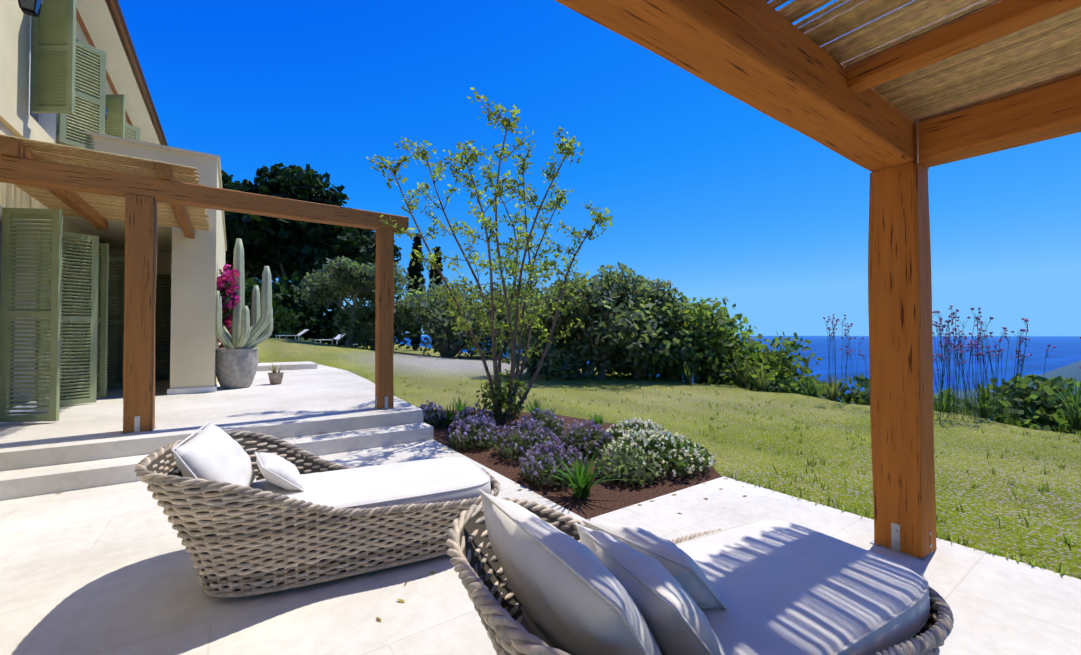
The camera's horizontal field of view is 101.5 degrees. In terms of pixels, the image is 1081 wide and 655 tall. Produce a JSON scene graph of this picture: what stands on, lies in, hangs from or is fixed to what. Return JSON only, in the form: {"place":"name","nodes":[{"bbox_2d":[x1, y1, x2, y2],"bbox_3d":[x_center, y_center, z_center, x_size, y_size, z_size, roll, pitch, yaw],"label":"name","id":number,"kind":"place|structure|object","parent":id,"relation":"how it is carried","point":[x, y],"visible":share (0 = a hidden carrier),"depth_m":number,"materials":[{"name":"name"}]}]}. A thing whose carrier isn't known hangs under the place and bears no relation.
{"place":"outdoors","nodes":[
{"label":"outdoors","id":0,"kind":"place"},
{"bbox_2d":[0,361,1080,654],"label":"terrace","id":1,"kind":"structure","parent":0,"point":[94,557],"depth_m":2.46,"materials":[{"name":"concrete"}]},
{"bbox_2d":[123,194,156,432],"bbox_3d":[-3.988,-0.134,4.401,0.221,2.320,0.217,1,-1,-35],"label":"pergola post","id":2,"kind":"object","parent":1,"relation":"on","point":[140,303],"visible":0.98,"depth_m":4.32,"materials":[{"name":"brown wood"}]},
{"bbox_2d":[217,269,233,347],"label":"bougainvillea leaves","id":3,"kind":"object","parent":1,"relation":"on","point":[227,298],"visible":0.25,"depth_m":7.78,"materials":[{"name":"green plant"}]},
{"bbox_2d":[216,264,239,347],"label":"bougainvillea flowers","id":4,"kind":"object","parent":3,"relation":"attached to","point":[227,276],"visible":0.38,"depth_m":7.81,"materials":[{"name":"pink plant"}]},
{"bbox_2d":[215,348,258,388],"bbox_3d":[-5.476,0.727,7.946,0.670,0.710,0.670,1,-1,-35],"label":"cactus pot","id":5,"kind":"object","parent":1,"relation":"on","point":[235,368],"visible":0.85,"depth_m":7.71,"materials":[{"name":"concrete"}]},
{"bbox_2d":[215,238,272,348],"bbox_3d":[-5.365,-0.553,7.969,1.002,2.128,0.989,-1,-1,42],"label":"cactus plant","id":6,"kind":"object","parent":5,"relation":"on","point":[245,334],"visible":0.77,"depth_m":7.96,"materials":[{"name":"green plant"}]},
{"bbox_2d":[268,372,283,384],"bbox_3d":[-5.090,0.981,8.491,0.280,0.220,0.280,1,-1,-35],"label":"pot","id":7,"kind":"object","parent":1,"relation":"on","point":[275,378],"visible":0.94,"depth_m":8.40,"materials":[{"name":"brown ceramic"}]},
{"bbox_2d":[269,362,282,372],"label":"pot plant","id":8,"kind":"object","parent":7,"relation":"in","point":[274,369],"visible":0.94,"depth_m":8.48,"materials":[{"name":"green plant"}]},
{"bbox_2d":[134,421,499,597],"bbox_3d":[-1.128,0.920,2.555,1.784,0.755,1.091,0,-1,-26],"label":"daybed","id":9,"kind":"object","parent":1,"relation":"on","point":[249,513],"visible":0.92,"depth_m":2.21,"materials":[{"name":"wicker"}]},
{"bbox_2d":[20,391,746,620],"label":"terrace leaf litter","id":10,"kind":"object","parent":1,"relation":"on","point":[400,600],"visible":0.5,"depth_m":3.25,"materials":[{"name":"brown plant"}]},
{"bbox_2d":[375,228,393,408],"bbox_3d":[-2.034,-0.112,5.762,0.195,2.320,0.195,1,-1,-35],"label":"pergola post","id":11,"kind":"object","parent":1,"relation":"on","point":[384,335],"visible":1,"depth_m":5.69,"materials":[{"name":"brown wood"}]},
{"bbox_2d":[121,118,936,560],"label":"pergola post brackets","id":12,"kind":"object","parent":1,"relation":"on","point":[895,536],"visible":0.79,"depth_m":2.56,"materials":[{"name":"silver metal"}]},
{"bbox_2d":[446,489,953,654],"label":"daybed","id":13,"kind":"object","parent":1,"relation":"on","point":[537,578],"visible":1,"depth_m":1.31,"materials":[{"name":"fabric"}]},
{"bbox_2d":[868,161,935,557],"bbox_3d":[2.157,0.179,2.642,0.245,2.240,0.252,1,-1,-35],"label":"pergola post","id":14,"kind":"object","parent":1,"relation":"on","point":[900,342],"visible":1,"depth_m":2.56,"materials":[{"name":"brown wood"}]},
{"bbox_2d":[555,0,928,171],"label":"pergola beam","id":15,"kind":"structure","parent":14,"relation":"on","point":[763,56],"depth_m":1.70,"materials":[{"name":"brown wood"}]},
{"bbox_2d":[764,0,998,67],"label":"reed canopy","id":16,"kind":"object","parent":15,"relation":"on","point":[911,18],"depth_m":1.72,"materials":[{"name":"beige wicker"}]},
{"bbox_2d":[847,0,1080,93],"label":"pergola rafter","id":17,"kind":"object","parent":15,"relation":"attached to","point":[990,22],"visible":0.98,"depth_m":1.71,"materials":[{"name":"brown wood"}]},
{"bbox_2d":[915,73,1080,167],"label":"pergola beam","id":18,"kind":"structure","parent":14,"relation":"on","point":[1052,110],"depth_m":2.24,"materials":[{"name":"brown wood"}]},
{"bbox_2d":[872,6,1080,123],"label":"reed canopy","id":19,"kind":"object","parent":18,"relation":"on","point":[1044,52],"depth_m":2.05,"materials":[{"name":"beige wicker"}]},
{"bbox_2d":[118,0,1080,335],"label":"sky","id":20,"kind":"structure","parent":0,"point":[707,193],"materials":[{"name":"blue"}]},
{"bbox_2d":[254,336,1080,578],"bbox_3d":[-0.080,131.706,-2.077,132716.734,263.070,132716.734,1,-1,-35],"label":"ground","id":21,"kind":"structure","parent":0,"point":[964,444],"depth_m":5.46,"materials":[{"name":"green plant"}]},
{"bbox_2d":[0,0,226,423],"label":"house walls","id":22,"kind":"structure","parent":21,"relation":"on","point":[189,265],"depth_m":7.13,"materials":[{"name":"beige paint"}]},
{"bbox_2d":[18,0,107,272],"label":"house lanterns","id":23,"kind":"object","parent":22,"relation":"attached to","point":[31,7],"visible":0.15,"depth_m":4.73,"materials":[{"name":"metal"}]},
{"bbox_2d":[0,0,170,421],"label":"window shutters","id":24,"kind":"object","parent":22,"relation":"attached to","point":[56,51],"visible":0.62,"depth_m":5.42,"materials":[{"name":"green wood"}]},
{"bbox_2d":[0,134,210,230],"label":"reed canopy","id":25,"kind":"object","parent":22,"relation":"attached to","point":[108,207],"depth_m":4.72,"materials":[{"name":"beige wicker"}]},
{"bbox_2d":[106,0,167,145],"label":"roof edge","id":26,"kind":"object","parent":22,"relation":"attached to","point":[119,21],"visible":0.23,"depth_m":8.13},
{"bbox_2d":[0,155,408,233],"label":"pergola beam","id":27,"kind":"structure","parent":22,"relation":"attached to","point":[29,172],"depth_m":4.54,"materials":[{"name":"brown wood"}]},
{"bbox_2d":[0,137,107,229],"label":"pergola rafter","id":28,"kind":"object","parent":27,"relation":"on","point":[76,203],"visible":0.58,"depth_m":5.11,"materials":[{"name":"brown wood"}]},
{"bbox_2d":[156,163,194,238],"bbox_3d":[-4.742,-1.542,5.806,0.115,0.146,3.410,1,-1,-35],"label":"pergola rafter","id":29,"kind":"object","parent":27,"relation":"on","point":[164,171],"visible":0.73,"depth_m":5.61,"materials":[{"name":"brown wood"}]},
{"bbox_2d":[225,259,273,283],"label":"oak tree","id":30,"kind":"object","parent":21,"relation":"on","point":[247,272],"visible":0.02,"depth_m":40.94,"materials":[{"name":"green plant"}]},
{"bbox_2d":[264,229,299,340],"bbox_3d":[-22.466,-5.482,40.319,8.147,13.628,7.448,0,-1,-17],"label":"oak tree","id":31,"kind":"object","parent":21,"relation":"on","point":[283,271],"visible":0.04,"depth_m":39.06,"materials":[{"name":"green plant"}]},
{"bbox_2d":[224,162,369,277],"bbox_3d":[-22.583,-9.166,39.975,13.698,10.001,12.802,0,-1,-20],"label":"tree","id":32,"kind":"object","parent":31,"relation":"attached to","point":[295,182],"visible":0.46,"depth_m":36.78,"materials":[{"name":"green plant"}]},
{"bbox_2d":[244,271,347,339],"bbox_3d":[-20.873,-1.634,34.766,10.315,5.653,7.900,4,-4,-78],"label":"shrub under oaks","id":33,"kind":"object","parent":21,"relation":"on","point":[290,317],"depth_m":33.75,"materials":[{"name":"green plant"}]},
{"bbox_2d":[275,329,370,347],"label":"sun loungers","id":34,"kind":"object","parent":21,"relation":"on","point":[337,338],"visible":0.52,"depth_m":30.65,"materials":[{"name":"white plastic"}]},
{"bbox_2d":[305,306,393,346],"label":"shrub leaves","id":35,"kind":"object","parent":21,"relation":"on","point":[330,328],"visible":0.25,"depth_m":35.34,"materials":[{"name":"green plant"}]},
{"bbox_2d":[293,256,410,346],"bbox_3d":[-10.157,-1.284,24.085,5.772,4.882,5.225,1,-1,-35],"label":"olive tree","id":36,"kind":"object","parent":21,"relation":"on","point":[341,274],"depth_m":23.15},
{"bbox_2d":[332,288,426,350],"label":"olive shrub leaves","id":37,"kind":"object","parent":21,"relation":"on","point":[401,333],"visible":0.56,"depth_m":23.31,"materials":[{"name":"green plant"}]},
{"bbox_2d":[359,320,399,349],"bbox_3d":[-8.339,0.082,23.818,2.503,2.564,1.748,0,-1,23],"label":"olive shrub","id":38,"kind":"object","parent":21,"relation":"on","point":[372,339],"visible":0.12,"depth_m":23.52,"materials":[{"name":"green plant"}]},
{"bbox_2d":[405,233,425,349],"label":"cypress tree leaves","id":39,"kind":"object","parent":21,"relation":"on","point":[416,269],"visible":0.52,"depth_m":34.96,"materials":[{"name":"green plant"}]},
{"bbox_2d":[427,246,443,348],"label":"cypress tree leaves","id":40,"kind":"object","parent":21,"relation":"on","point":[436,274],"visible":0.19,"depth_m":36.48,"materials":[{"name":"green plant"}]},
{"bbox_2d":[394,276,509,358],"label":"olive shrub leaves","id":41,"kind":"object","parent":21,"relation":"on","point":[436,312],"visible":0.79,"depth_m":23.24,"materials":[{"name":"green plant"}]},
{"bbox_2d":[420,308,483,357],"bbox_3d":[-5.177,-0.009,24.028,3.903,3.622,2.521,-1,-1,31],"label":"olive shrub wood","id":42,"kind":"object","parent":21,"relation":"on","point":[445,350],"visible":0.27,"depth_m":23.81,"materials":[{"name":"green plant"}]},
{"bbox_2d":[449,403,494,431],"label":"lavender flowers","id":43,"kind":"object","parent":21,"relation":"on","point":[469,409],"depth_m":5.72,"materials":[{"name":"purple plant"}]},
{"bbox_2d":[366,87,612,423],"bbox_3d":[-0.655,-0.824,6.248,3.291,4.485,2.903,1,-1,-35],"label":"young tree","id":44,"kind":"object","parent":21,"relation":"on","point":[569,148],"depth_m":6.11,"materials":[{"name":"green plant"}]},
{"bbox_2d":[475,332,508,354],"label":"bush","id":45,"kind":"object","parent":21,"relation":"on","point":[498,344],"visible":0.06,"depth_m":25.16,"materials":[{"name":"green plant"}]},
{"bbox_2d":[455,281,530,356],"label":"olive shrub leaves","id":46,"kind":"object","parent":21,"relation":"on","point":[495,289],"visible":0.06,"depth_m":24.98,"materials":[{"name":"green plant"}]},
{"bbox_2d":[494,293,574,375],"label":"shrub leaves","id":47,"kind":"object","parent":21,"relation":"on","point":[534,336],"visible":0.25,"depth_m":13.35,"materials":[{"name":"green plant"}]},
{"bbox_2d":[434,410,721,519],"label":"flowerbed soil","id":48,"kind":"structure","parent":21,"relation":"on","point":[607,496],"depth_m":3.77,"materials":[{"name":"brown soil"}]},
{"bbox_2d":[416,400,447,426],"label":"lavender leaves","id":49,"kind":"object","parent":48,"relation":"on","point":[435,421],"depth_m":6.01,"materials":[{"name":"purple plant"}]},
{"bbox_2d":[448,414,501,451],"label":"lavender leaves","id":50,"kind":"object","parent":48,"relation":"on","point":[468,439],"depth_m":4.93,"materials":[{"name":"purple plant"}]},
{"bbox_2d":[492,418,562,461],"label":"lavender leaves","id":51,"kind":"object","parent":48,"relation":"on","point":[526,444],"depth_m":4.52,"materials":[{"name":"purple plant"}]},
{"bbox_2d":[440,395,621,498],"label":"ornamental grass","id":52,"kind":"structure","parent":48,"relation":"on","point":[580,484],"depth_m":3.47,"materials":[{"name":"green plant"}]},
{"bbox_2d":[516,408,567,437],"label":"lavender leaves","id":53,"kind":"object","parent":48,"relation":"on","point":[550,423],"depth_m":5.40,"materials":[{"name":"purple plant"}]},
{"bbox_2d":[518,440,587,489],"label":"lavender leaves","id":54,"kind":"object","parent":48,"relation":"on","point":[547,469],"depth_m":3.80,"materials":[{"name":"purple plant"}]},
{"bbox_2d":[559,419,613,457],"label":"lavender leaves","id":55,"kind":"object","parent":48,"relation":"on","point":[594,435],"depth_m":4.59,"materials":[{"name":"plant"}]},
{"bbox_2d":[594,448,662,485],"bbox_3d":[0.774,1.205,3.923,0.664,0.271,0.626,1,-1,-35],"label":"flowering bush","id":56,"kind":"object","parent":48,"relation":"on","point":[619,465],"depth_m":3.78,"materials":[{"name":"green plant"}]},
{"bbox_2d":[608,422,665,445],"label":"white daisy leaves","id":57,"kind":"object","parent":48,"relation":"on","point":[614,434],"visible":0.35,"depth_m":5.09,"materials":[{"name":"green plant"}]},
{"bbox_2d":[606,417,671,438],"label":"white daisy flowers","id":58,"kind":"object","parent":48,"relation":"on","point":[634,420],"visible":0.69,"depth_m":5.09,"materials":[{"name":"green plant"}]},
{"bbox_2d":[601,428,715,481],"bbox_3d":[1.132,1.170,4.285,1.084,0.360,1.071,1,-1,-35],"label":"flowering bush","id":59,"kind":"object","parent":48,"relation":"on","point":[679,464],"depth_m":4.09,"materials":[{"name":"white plant"}]},
{"bbox_2d":[520,317,637,379],"bbox_3d":[0.991,0.608,13.461,3.669,1.988,3.774,1,-1,-35],"label":"olive shrub","id":60,"kind":"object","parent":21,"relation":"on","point":[564,364],"depth_m":12.70,"materials":[{"name":"green plant"}]},
{"bbox_2d":[520,262,682,378],"bbox_3d":[1.910,-0.107,13.100,4.701,3.452,5.074,1,-1,-35],"label":"olive tree","id":61,"kind":"object","parent":21,"relation":"on","point":[609,292],"depth_m":12.25,"materials":[{"name":"green plant"}]},
{"bbox_2d":[581,280,705,374],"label":"shrub leaves","id":62,"kind":"object","parent":21,"relation":"on","point":[677,320],"visible":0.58,"depth_m":12.05,"materials":[{"name":"green plant"}]},
{"bbox_2d":[625,317,671,378],"bbox_3d":[2.963,0.445,12.917,1.752,2.370,1.843,0,-1,-6],"label":"shrub wood","id":63,"kind":"object","parent":21,"relation":"on","point":[639,373],"visible":0.12,"depth_m":12.81,"materials":[{"name":"brown plant"}]},
{"bbox_2d":[606,291,707,379],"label":"shrub leaves","id":64,"kind":"object","parent":21,"relation":"on","point":[655,373],"visible":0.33,"depth_m":12.33,"materials":[{"name":"green plant"}]},
{"bbox_2d":[640,324,683,380],"bbox_3d":[3.565,0.649,12.973,1.329,1.923,0.819,0,-1,18],"label":"shrub","id":65,"kind":"object","parent":21,"relation":"on","point":[672,376],"visible":0.19,"depth_m":12.63,"materials":[{"name":"green plant"}]},
{"bbox_2d":[654,297,757,387],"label":"shrub leaves","id":66,"kind":"object","parent":21,"relation":"on","point":[703,308],"visible":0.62,"depth_m":12.08,"materials":[{"name":"green plant"}]},
{"bbox_2d":[698,318,719,383],"bbox_3d":[4.925,0.834,12.696,1.417,2.189,1.271,1,-1,-35],"label":"boxwood shrub","id":67,"kind":"object","parent":21,"relation":"on","point":[710,371],"visible":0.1,"depth_m":12.64,"materials":[{"name":"green plant"}]},
{"bbox_2d":[696,317,821,392],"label":"shrub leaves","id":68,"kind":"object","parent":21,"relation":"on","point":[766,357],"visible":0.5,"depth_m":11.63,"materials":[{"name":"green plant"}]},
{"bbox_2d":[768,373,869,405],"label":"shrub leaves","id":69,"kind":"object","parent":21,"relation":"on","point":[862,397],"visible":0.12,"depth_m":10.88,"materials":[{"name":"green plant"}]},
{"bbox_2d":[598,352,1080,433],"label":"bushes","id":70,"kind":"object","parent":21,"relation":"on","point":[1075,420],"visible":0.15,"depth_m":7.65,"materials":[{"name":"green plant"}]},
{"bbox_2d":[823,306,1080,424],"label":"verbena plant","id":71,"kind":"object","parent":21,"relation":"on","point":[955,372],"depth_m":6.88,"materials":[{"name":"plant"}]},
{"bbox_2d":[933,388,978,415],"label":"shrub leaves","id":72,"kind":"object","parent":21,"relation":"on","point":[961,401],"visible":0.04,"depth_m":9.02,"materials":[{"name":"green plant"}]},
{"bbox_2d":[971,373,1080,433],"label":"shrub","id":73,"kind":"object","parent":21,"relation":"on","point":[1030,404],"visible":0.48,"depth_m":7.07,"materials":[{"name":"green plant"}]},
{"bbox_3d":[-0.253,0.457,24.879,3.310,4.362,4.349,1,-1,-35],"label":"tree belt","id":74,"kind":"object","parent":21,"relation":"on","visible":0},
{"bbox_2d":[490,286,544,344],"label":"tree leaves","id":75,"kind":"object","parent":74,"relation":"on","point":[519,298],"visible":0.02,"depth_m":23.64,"materials":[{"name":"green plant"}]},
{"bbox_3d":[-31.179,-5.758,39.492,9.868,13.556,7.816,1,-1,-35],"label":"oak tree","id":76,"kind":"object","parent":21,"relation":"on","visible":0},
{"bbox_2d":[221,170,262,280],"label":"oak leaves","id":77,"kind":"object","parent":76,"relation":"on","point":[226,177],"depth_m":40.21,"materials":[{"name":"green plant"}]},
{"bbox_2d":[223,179,292,281],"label":"oak tree leaves","id":78,"kind":"object","parent":76,"relation":"on","point":[270,259],"visible":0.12,"depth_m":38.03,"materials":[{"name":"green plant"}]},
{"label":"oak tree","id":79,"kind":"object","parent":21,"relation":"on","visible":0},
{"bbox_2d":[284,227,401,289],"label":"oak tree leaves","id":80,"kind":"object","parent":79,"relation":"attached to","point":[359,250],"visible":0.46,"depth_m":36.89,"materials":[{"name":"green plant"}]},
{"bbox_2d":[393,336,1080,401],"bbox_3d":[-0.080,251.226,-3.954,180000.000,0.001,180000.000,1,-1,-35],"label":"sea","id":81,"kind":"structure","parent":0,"point":[1066,351],"depth_m":5026.95,"materials":[{"name":"liquid"}]}
]}

